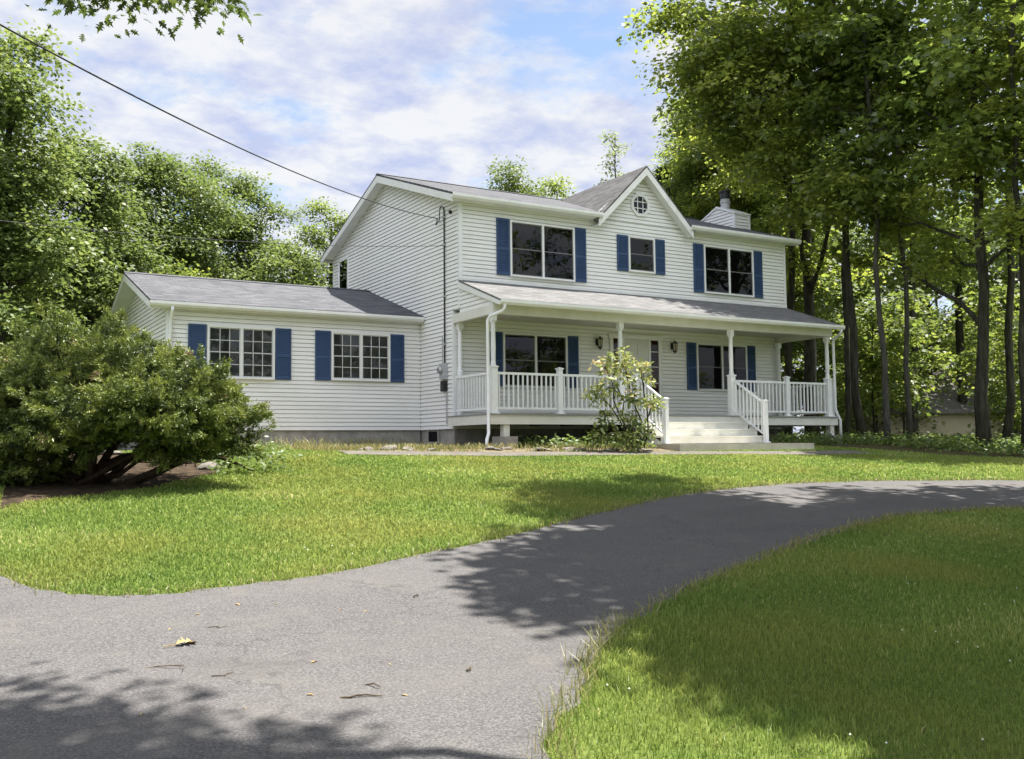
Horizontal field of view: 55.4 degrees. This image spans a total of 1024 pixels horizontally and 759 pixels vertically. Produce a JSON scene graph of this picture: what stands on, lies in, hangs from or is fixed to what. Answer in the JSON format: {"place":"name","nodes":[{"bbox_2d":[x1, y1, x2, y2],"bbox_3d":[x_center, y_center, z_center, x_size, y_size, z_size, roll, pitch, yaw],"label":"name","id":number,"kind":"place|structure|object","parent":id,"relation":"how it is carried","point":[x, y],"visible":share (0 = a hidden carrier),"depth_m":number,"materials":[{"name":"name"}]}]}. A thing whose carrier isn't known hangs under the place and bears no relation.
{"place":"outdoors","nodes":[
{"label":"outdoors","id":0,"kind":"place"},
{"bbox_2d":[0,480,1023,758],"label":"driveway","id":1,"kind":"structure","parent":0,"point":[508,618],"depth_m":5.69,"materials":[{"name":"grey asphalt"}]},
{"bbox_2d":[145,665,184,669],"bbox_3d":[-1.806,1.495,5.068,0.262,0.020,0.091,-1,-4,13],"label":"twig","id":2,"kind":"object","parent":1,"relation":"on","point":[167,665],"visible":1,"depth_m":5.07,"materials":[{"name":"wood"}]},
{"bbox_2d":[162,637,196,646],"bbox_3d":[-1.866,1.488,5.510,0.115,0.054,0.219,-9,-9,66],"label":"fallen leaf","id":3,"kind":"object","parent":1,"relation":"on","point":[184,641],"visible":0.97,"depth_m":5.50,"materials":[{"name":"yellow plant"}]},
{"bbox_2d":[340,694,381,697],"bbox_3d":[-0.731,1.531,4.723,0.202,0.017,0.046,0,-4,-10],"label":"twig","id":4,"kind":"object","parent":1,"relation":"on","point":[359,695],"visible":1,"depth_m":4.71,"materials":[{"name":"wood"}]},
{"bbox_2d":[0,445,1023,758],"bbox_3d":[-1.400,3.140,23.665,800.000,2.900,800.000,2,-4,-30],"label":"ground","id":5,"kind":"structure","parent":0,"point":[732,728],"depth_m":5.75,"materials":[{"name":"green plant"}]},
{"bbox_2d":[0,79,92,358],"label":"hardwood tree","id":6,"kind":"object","parent":5,"relation":"on","point":[9,337],"visible":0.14,"depth_m":26.28,"materials":[{"name":"green plant"}]},
{"bbox_2d":[0,16,135,361],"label":"hardwood tree","id":7,"kind":"object","parent":5,"relation":"on","point":[25,177],"visible":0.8,"depth_m":24.94,"materials":[{"name":"green plant"}]},
{"bbox_2d":[0,454,228,507],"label":"mulch bed","id":8,"kind":"object","parent":5,"relation":"on","point":[18,493],"visible":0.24,"depth_m":12.42,"materials":[{"name":"brown soil"}]},
{"bbox_2d":[99,450,122,454],"bbox_3d":[-6.984,1.276,16.787,0.467,0.108,0.376,-1,-4,2],"label":"stone","id":9,"kind":"object","parent":8,"relation":"on","point":[117,452],"visible":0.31,"depth_m":16.72,"materials":[{"name":"grey stone"}]},
{"bbox_2d":[0,297,277,486],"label":"juniper bush","id":10,"kind":"object","parent":8,"relation":"on","point":[91,396],"visible":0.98,"depth_m":12.32,"materials":[{"name":"green plant"}]},
{"bbox_2d":[196,462,218,469],"bbox_3d":[-4.673,1.340,14.995,0.350,0.141,0.406,-7,8,-3],"label":"stone","id":11,"kind":"object","parent":8,"relation":"on","point":[203,466],"visible":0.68,"depth_m":14.85,"materials":[{"name":"grey stone"}]},
{"bbox_2d":[24,0,263,45],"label":"oak tree","id":12,"kind":"object","parent":5,"relation":"on","point":[206,5],"visible":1,"depth_m":12.48,"materials":[{"name":"green plant"}]},
{"bbox_2d":[196,432,306,474],"bbox_3d":[-4.429,1.221,16.431,2.015,0.720,4.985,1,-4,-16],"label":"shrub","id":13,"kind":"object","parent":5,"relation":"on","point":[247,464],"visible":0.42,"depth_m":15.23,"materials":[{"name":"green plant"}]},
{"bbox_2d":[108,165,844,450],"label":"house","id":14,"kind":"structure","parent":5,"relation":"on","point":[473,315],"depth_m":25.14,"materials":[{"name":"plastic"}]},
{"bbox_2d":[0,220,413,246],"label":"phone line","id":15,"kind":"object","parent":14,"relation":"attached to","point":[199,238],"visible":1,"depth_m":18.61,"materials":[{"name":"grey rubber"}]},
{"bbox_2d":[0,24,437,218],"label":"power line","id":16,"kind":"object","parent":14,"relation":"attached to","point":[27,39],"visible":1,"depth_m":12.89,"materials":[{"name":"grey rubber"}]},
{"bbox_2d":[207,325,274,379],"bbox_3d":[-6.422,-0.634,23.129,1.600,1.250,0.084,2,-4,-30],"label":"window","id":17,"kind":"structure","parent":14,"relation":"in","point":[251,350],"depth_m":23.16,"materials":[{"name":"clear glass"}]},
{"bbox_2d":[338,257,348,288],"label":"window","id":18,"kind":"structure","parent":14,"relation":"in","point":[343,264],"depth_m":30.56,"materials":[{"name":"clear glass"}]},
{"bbox_2d":[331,331,389,381],"bbox_3d":[-3.817,-0.571,24.656,1.580,1.220,0.084,2,-4,-30],"label":"window","id":19,"kind":"structure","parent":14,"relation":"in","point":[354,356],"depth_m":24.64,"materials":[{"name":"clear glass"}]},
{"bbox_2d":[503,332,567,388],"bbox_3d":[0.616,-0.479,25.059,1.940,1.390,0.084,2,-4,-30],"label":"window","id":20,"kind":"structure","parent":14,"relation":"in","point":[522,352],"depth_m":25.03,"materials":[{"name":"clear glass"}]},
{"bbox_2d":[509,220,574,281],"bbox_3d":[0.794,-3.274,24.947,1.950,1.430,0.084,2,-4,-30],"label":"window","id":21,"kind":"structure","parent":14,"relation":"in","point":[537,250],"depth_m":24.93,"materials":[{"name":"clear glass"}]},
{"bbox_2d":[625,339,647,414],"bbox_3d":[3.411,-0.038,26.677,0.810,2.115,0.048,2,-4,-30],"label":"door","id":22,"kind":"structure","parent":14,"relation":"in","point":[639,348],"depth_m":26.72,"materials":[{"name":"white paint"}]},
{"bbox_2d":[631,193,649,216],"bbox_3d":[3.510,-4.773,26.672,0.619,0.619,0.048,2,-4,-30],"label":"octagon window","id":23,"kind":"structure","parent":14,"relation":"in","point":[640,205],"depth_m":26.67,"materials":[{"name":"clear glass"}]},
{"bbox_2d":[628,235,655,273],"bbox_3d":[3.540,-3.397,26.570,0.900,0.980,0.084,2,-4,-30],"label":"window","id":24,"kind":"structure","parent":14,"relation":"in","point":[641,250],"depth_m":26.58,"materials":[{"name":"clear glass"}]},
{"bbox_2d":[696,343,747,391],"bbox_3d":[6.106,-0.344,28.278,1.930,1.370,0.084,2,-4,-30],"label":"window","id":25,"kind":"structure","parent":14,"relation":"in","point":[712,360],"depth_m":28.21,"materials":[{"name":"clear glass"}]},
{"bbox_2d":[703,245,754,297],"bbox_3d":[6.276,-3.120,28.159,1.900,1.390,0.084,2,-4,-30],"label":"window","id":26,"kind":"structure","parent":14,"relation":"in","point":[727,271],"depth_m":28.14,"materials":[{"name":"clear glass"}]},
{"bbox_2d":[339,447,674,451],"bbox_3d":[1.294,1.721,23.888,18.000,0.100,5.917,2,-4,-30],"label":"flower bed","id":27,"kind":"object","parent":5,"relation":"on","point":[593,450],"visible":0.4,"depth_m":20.61,"materials":[{"name":"soil"}]},
{"bbox_2d":[380,445,396,449],"bbox_3d":[-2.502,1.412,19.984,0.340,0.137,0.395,0,8,37],"label":"stone","id":28,"kind":"object","parent":27,"relation":"on","point":[390,447],"visible":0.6,"depth_m":19.87,"materials":[{"name":"grey stone"}]},
{"bbox_2d":[486,446,494,449],"bbox_3d":[-0.445,1.472,20.605,0.264,0.111,0.262,-3,-13,-2],"label":"stone","id":29,"kind":"object","parent":27,"relation":"on","point":[490,448],"visible":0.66,"depth_m":20.52,"materials":[{"name":"grey stone"}]},
{"bbox_2d":[234,435,839,451],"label":"weedy grass","id":30,"kind":"structure","parent":27,"relation":"on","point":[320,446],"depth_m":21.30,"materials":[{"name":"plant"}]},
{"bbox_2d":[535,447,546,450],"bbox_3d":[0.601,1.495,20.692,0.258,0.104,0.300,-16,-23,36],"label":"stone","id":31,"kind":"object","parent":27,"relation":"on","point":[538,448],"visible":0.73,"depth_m":20.60,"materials":[{"name":"grey stone"}]},
{"bbox_2d":[481,431,660,447],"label":"porch weeds","id":32,"kind":"object","parent":27,"relation":"on","point":[556,439],"visible":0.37,"depth_m":22.47,"materials":[{"name":"green plant"}]},
{"bbox_2d":[578,346,665,452],"bbox_3d":[2.704,0.506,21.677,1.665,2.436,2.343,-4,-5,44],"label":"rhododendron","id":33,"kind":"object","parent":27,"relation":"on","point":[625,436],"visible":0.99,"depth_m":21.34,"materials":[{"name":"green plant"}]},
{"bbox_2d":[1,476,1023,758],"bbox_3d":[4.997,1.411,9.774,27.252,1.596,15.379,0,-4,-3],"label":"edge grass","id":34,"kind":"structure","parent":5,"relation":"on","point":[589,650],"depth_m":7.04,"materials":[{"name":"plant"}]},
{"bbox_2d":[304,512,1016,743],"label":"clover flowers","id":35,"kind":"object","parent":5,"relation":"on","point":[901,629],"visible":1,"depth_m":6.07,"materials":[{"name":"white plant"}]},
{"bbox_2d":[737,427,873,444],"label":"corner weeds","id":36,"kind":"object","parent":5,"relation":"on","point":[786,439],"visible":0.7,"depth_m":26.54,"materials":[{"name":"green plant"}]},
{"bbox_2d":[1002,0,1023,48],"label":"maple tree","id":37,"kind":"object","parent":5,"relation":"on","point":[1017,18],"visible":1,"depth_m":17.56,"materials":[{"name":"green plant"}]},
{"bbox_2d":[0,0,1023,436],"label":"sky","id":38,"kind":"structure","parent":0,"point":[339,94],"materials":[{"name":"blue"}]},
{"bbox_2d":[114,443,1023,457],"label":"forest floor","id":39,"kind":"structure","parent":0,"point":[890,447],"depth_m":25.32,"materials":[{"name":"green plant"}]},
{"bbox_2d":[6,280,101,351],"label":"hardwood tree","id":40,"kind":"object","parent":39,"relation":"on","point":[77,310],"visible":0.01,"depth_m":36.30,"materials":[{"name":"green plant"}]},
{"bbox_2d":[6,117,185,338],"bbox_3d":[-13.935,-2.871,31.535,7.353,10.892,5.941,2,-4,-30],"label":"hardwood tree","id":41,"kind":"object","parent":39,"relation":"on","point":[91,300],"visible":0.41,"depth_m":30.98,"materials":[{"name":"green plant"}]},
{"bbox_2d":[70,141,257,320],"bbox_3d":[-13.014,-2.924,36.460,8.243,11.644,7.985,-1,-4,11],"label":"hardwood tree","id":42,"kind":"object","parent":39,"relation":"on","point":[180,248],"visible":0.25,"depth_m":36.05,"materials":[{"name":"green plant"}]},
{"bbox_2d":[144,254,221,277],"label":"hardwood tree","id":43,"kind":"object","parent":39,"relation":"on","point":[189,270],"visible":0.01,"depth_m":33.13,"materials":[{"name":"green plant"}]},
{"bbox_2d":[151,150,280,281],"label":"hardwood tree","id":44,"kind":"object","parent":39,"relation":"on","point":[235,183],"visible":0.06,"depth_m":40.17,"materials":[{"name":"green plant"}]},
{"bbox_2d":[217,184,305,284],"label":"hardwood tree","id":45,"kind":"object","parent":39,"relation":"on","point":[250,254],"visible":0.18,"depth_m":40.09,"materials":[{"name":"green plant"}]},
{"bbox_2d":[232,237,332,285],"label":"hardwood tree","id":46,"kind":"object","parent":39,"relation":"on","point":[291,255],"visible":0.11,"depth_m":36.87,"materials":[{"name":"green plant"}]},
{"bbox_2d":[276,196,350,286],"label":"hardwood tree","id":47,"kind":"object","parent":39,"relation":"on","point":[314,232],"visible":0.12,"depth_m":47.09,"materials":[{"name":"green plant"}]},
{"bbox_2d":[482,154,557,197],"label":"hardwood tree","id":48,"kind":"object","parent":39,"relation":"on","point":[513,180],"visible":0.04,"depth_m":44.60,"materials":[{"name":"green plant"}]},
{"bbox_2d":[533,171,581,198],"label":"hardwood tree","id":49,"kind":"object","parent":39,"relation":"on","point":[552,184],"visible":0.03,"depth_m":45.54,"materials":[{"name":"green plant"}]},
{"bbox_2d":[593,129,632,185],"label":"birch tree","id":50,"kind":"object","parent":39,"relation":"on","point":[615,151],"visible":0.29,"depth_m":42.69,"materials":[{"name":"green plant"}]},
{"bbox_2d":[655,163,682,208],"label":"tree","id":51,"kind":"object","parent":39,"relation":"on","point":[660,177],"visible":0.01,"depth_m":44.35,"materials":[{"name":"plant"}]},
{"bbox_2d":[651,57,707,210],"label":"hardwood tree","id":52,"kind":"object","parent":39,"relation":"on","point":[668,118],"visible":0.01,"depth_m":53.40,"materials":[{"name":"green plant"}]},
{"bbox_2d":[653,119,726,218],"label":"hardwood tree","id":53,"kind":"object","parent":39,"relation":"on","point":[678,177],"visible":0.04,"depth_m":41.55,"materials":[{"name":"green plant"}]},
{"bbox_2d":[647,35,828,362],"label":"hardwood tree","id":54,"kind":"object","parent":39,"relation":"on","point":[685,112],"depth_m":44.61,"materials":[{"name":"green plant"}]},
{"bbox_2d":[643,3,834,314],"bbox_3d":[9.789,-6.202,40.417,8.234,18.503,8.822,2,-4,-30],"label":"hardwood tree","id":55,"kind":"object","parent":39,"relation":"on","point":[721,184],"visible":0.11,"depth_m":39.49,"materials":[{"name":"green plant"}]},
{"bbox_2d":[659,0,862,434],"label":"woodland tree","id":56,"kind":"object","parent":39,"relation":"on","point":[788,345],"visible":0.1,"depth_m":32.84,"materials":[{"name":"green plant"}]},
{"bbox_2d":[616,0,914,438],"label":"maple tree","id":57,"kind":"object","parent":39,"relation":"on","point":[770,39],"visible":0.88,"depth_m":31.01,"materials":[{"name":"green plant"}]},
{"bbox_2d":[681,66,888,434],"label":"hardwood tree","id":58,"kind":"object","parent":39,"relation":"on","point":[820,295],"visible":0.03,"depth_m":40.73,"materials":[{"name":"green plant"}]},
{"bbox_2d":[780,351,803,435],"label":"understory sapling","id":59,"kind":"object","parent":39,"relation":"on","point":[802,368],"visible":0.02,"depth_m":52.59,"materials":[{"name":"green plant"}]},
{"bbox_2d":[745,74,852,264],"bbox_3d":[10.963,-4.656,36.008,4.362,14.555,5.882,-2,-4,18],"label":"woodland tree","id":60,"kind":"object","parent":39,"relation":"on","point":[796,229],"visible":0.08,"depth_m":36.24,"materials":[{"name":"green plant"}]},
{"bbox_2d":[781,313,853,435],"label":"understory sapling","id":61,"kind":"object","parent":39,"relation":"on","point":[800,363],"visible":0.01,"depth_m":51.64,"materials":[{"name":"green plant"}]},
{"bbox_2d":[780,314,872,430],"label":"understory sapling","id":62,"kind":"object","parent":39,"relation":"on","point":[799,372],"visible":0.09,"depth_m":45.29,"materials":[{"name":"green plant"}]},
{"bbox_2d":[814,201,860,279],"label":"woodland tree","id":63,"kind":"object","parent":39,"relation":"on","point":[837,267],"depth_m":47.89,"materials":[{"name":"green plant"}]},
{"bbox_2d":[782,331,899,434],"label":"understory sapling","id":64,"kind":"object","parent":39,"relation":"on","point":[820,371],"visible":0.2,"depth_m":41.90,"materials":[{"name":"green plant"}]},
{"bbox_2d":[782,218,900,359],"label":"woodland tree","id":65,"kind":"object","parent":39,"relation":"on","point":[856,296],"visible":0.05,"depth_m":47.97,"materials":[{"name":"green plant"}]},
{"bbox_2d":[797,308,889,432],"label":"understory sapling","id":66,"kind":"object","parent":39,"relation":"on","point":[838,312],"visible":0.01,"depth_m":60.19,"materials":[{"name":"green plant"}]},
{"bbox_2d":[754,0,941,435],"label":"woodland tree","id":67,"kind":"object","parent":39,"relation":"on","point":[848,415],"visible":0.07,"depth_m":31.03,"materials":[{"name":"green plant"}]},
{"bbox_2d":[802,221,896,318],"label":"woodland tree","id":68,"kind":"object","parent":39,"relation":"on","point":[853,267],"visible":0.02,"depth_m":65.11,"materials":[{"name":"green plant"}]},
{"bbox_2d":[798,315,901,433],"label":"understory sapling","id":69,"kind":"object","parent":39,"relation":"on","point":[864,409],"visible":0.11,"depth_m":43.60,"materials":[{"name":"green plant"}]},
{"bbox_2d":[761,0,947,438],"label":"woodland tree","id":70,"kind":"object","parent":39,"relation":"on","point":[857,405],"visible":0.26,"depth_m":30.00,"materials":[{"name":"green plant"}]},
{"bbox_2d":[820,302,922,434],"bbox_3d":[12.384,-0.097,34.082,3.954,5.188,3.627,-3,-5,34],"label":"understory sapling","id":71,"kind":"object","parent":39,"relation":"on","point":[840,395],"visible":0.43,"depth_m":33.74,"materials":[{"name":"green plant"}]},
{"bbox_2d":[781,0,973,443],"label":"woodland tree","id":72,"kind":"object","parent":39,"relation":"on","point":[870,145],"visible":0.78,"depth_m":28.26,"materials":[{"name":"green plant"}]},
{"bbox_2d":[791,4,967,438],"bbox_3d":[11.301,-4.670,29.130,5.813,13.746,4.272,-4,0,-31],"label":"woodland tree","id":73,"kind":"object","parent":39,"relation":"on","point":[909,425],"visible":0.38,"depth_m":28.92,"materials":[{"name":"green plant"}]},
{"bbox_2d":[818,194,953,336],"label":"woodland tree","id":74,"kind":"object","parent":39,"relation":"on","point":[840,307],"visible":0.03,"depth_m":62.59,"materials":[{"name":"green plant"}]},
{"bbox_2d":[751,0,1023,450],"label":"maple tree","id":75,"kind":"object","parent":39,"relation":"on","point":[981,220],"visible":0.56,"depth_m":26.90,"materials":[{"name":"green plant"}]},
{"bbox_2d":[836,315,943,437],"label":"understory sapling","id":76,"kind":"object","parent":39,"relation":"on","point":[920,414],"visible":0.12,"depth_m":45.60,"materials":[{"name":"green plant"}]},
{"bbox_2d":[835,317,952,435],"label":"understory sapling","id":77,"kind":"object","parent":39,"relation":"on","point":[935,376],"visible":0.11,"depth_m":47.09,"materials":[{"name":"green plant"}]},
{"bbox_2d":[822,285,975,436],"bbox_3d":[13.178,-0.368,33.413,4.393,5.765,4.030,0,-4,-13],"label":"understory sapling","id":78,"kind":"object","parent":39,"relation":"on","point":[896,326],"visible":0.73,"depth_m":32.99,"materials":[{"name":"green plant"}]},
{"bbox_2d":[779,429,1023,456],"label":"undergrowth","id":79,"kind":"object","parent":39,"relation":"on","point":[946,441],"visible":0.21,"depth_m":26.55,"materials":[{"name":"green plant"}]},
{"bbox_2d":[830,58,1003,436],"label":"woodland tree","id":80,"kind":"object","parent":39,"relation":"on","point":[912,312],"visible":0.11,"depth_m":43.75,"materials":[{"name":"green plant"}]},
{"bbox_2d":[834,343,1020,439],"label":"neighbour house","id":81,"kind":"structure","parent":39,"relation":"on","point":[954,416],"depth_m":47.01,"materials":[{"name":"beige"}]},
{"bbox_2d":[888,318,973,375],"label":"understory sapling","id":82,"kind":"object","parent":39,"relation":"on","point":[947,338],"visible":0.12,"depth_m":56.93,"materials":[{"name":"green plant"}]},
{"bbox_2d":[887,212,977,371],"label":"woodland tree","id":83,"kind":"object","parent":39,"relation":"on","point":[936,303],"depth_m":74.43,"materials":[{"name":"green plant"}]},
{"bbox_2d":[873,187,997,378],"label":"woodland tree","id":84,"kind":"object","parent":39,"relation":"on","point":[934,325],"visible":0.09,"depth_m":53.42,"materials":[{"name":"green plant"}]},
{"bbox_2d":[849,1,1022,403],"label":"woodland tree","id":85,"kind":"object","parent":39,"relation":"on","point":[958,327],"visible":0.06,"depth_m":47.83,"materials":[{"name":"green plant"}]},
{"bbox_2d":[871,0,1023,449],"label":"woodland tree","id":86,"kind":"object","parent":39,"relation":"on","point":[961,18],"visible":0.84,"depth_m":25.07,"materials":[{"name":"green plant"}]},
{"bbox_2d":[920,329,976,373],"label":"understory sapling","id":87,"kind":"object","parent":39,"relation":"on","point":[948,348],"visible":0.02,"depth_m":57.51,"materials":[{"name":"green plant"}]},
{"bbox_2d":[902,0,1023,442],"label":"woodland tree","id":88,"kind":"object","parent":39,"relation":"on","point":[1010,402],"visible":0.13,"depth_m":28.82,"materials":[{"name":"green plant"}]},
{"bbox_2d":[933,314,996,362],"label":"understory sapling","id":89,"kind":"object","parent":39,"relation":"on","point":[967,323],"visible":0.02,"depth_m":59.38,"materials":[{"name":"green plant"}]},
{"bbox_2d":[936,303,1001,360],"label":"understory sapling","id":90,"kind":"object","parent":39,"relation":"on","point":[967,339],"visible":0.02,"depth_m":56.54,"materials":[{"name":"green plant"}]},
{"bbox_2d":[918,172,1022,331],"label":"woodland tree","id":91,"kind":"object","parent":39,"relation":"on","point":[935,319],"visible":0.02,"depth_m":62.36,"materials":[{"name":"green plant"}]},
{"bbox_2d":[923,278,1020,437],"bbox_3d":[15.313,-0.415,30.506,4.174,5.477,3.829,-1,-4,9],"label":"understory sapling","id":92,"kind":"object","parent":39,"relation":"on","point":[1000,386],"visible":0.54,"depth_m":30.50,"materials":[{"name":"green plant"}]},
{"bbox_2d":[930,140,1023,331],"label":"woodland tree","id":93,"kind":"object","parent":39,"relation":"on","point":[998,265],"visible":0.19,"depth_m":44.41,"materials":[{"name":"green plant"}]},
{"bbox_2d":[961,333,1020,433],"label":"understory sapling","id":94,"kind":"object","parent":39,"relation":"on","point":[1003,406],"visible":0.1,"depth_m":40.17,"materials":[{"name":"green plant"}]},
{"bbox_2d":[964,85,1023,328],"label":"woodland tree","id":95,"kind":"object","parent":39,"relation":"on","point":[991,223],"visible":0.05,"depth_m":50.74,"materials":[{"name":"green plant"}]},
{"bbox_2d":[968,321,1020,436],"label":"understory sapling","id":96,"kind":"object","parent":39,"relation":"on","point":[1017,419],"visible":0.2,"depth_m":36.82,"materials":[{"name":"green plant"}]},
{"bbox_2d":[988,309,1018,432],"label":"understory sapling","id":97,"kind":"object","parent":39,"relation":"on","point":[992,426],"visible":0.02,"depth_m":46.80,"materials":[{"name":"green plant"}]},
{"bbox_2d":[342,450,871,455],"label":"path","id":98,"kind":"structure","parent":0,"point":[827,452],"depth_m":20.40,"materials":[{"name":"grey concrete"}]}
]}

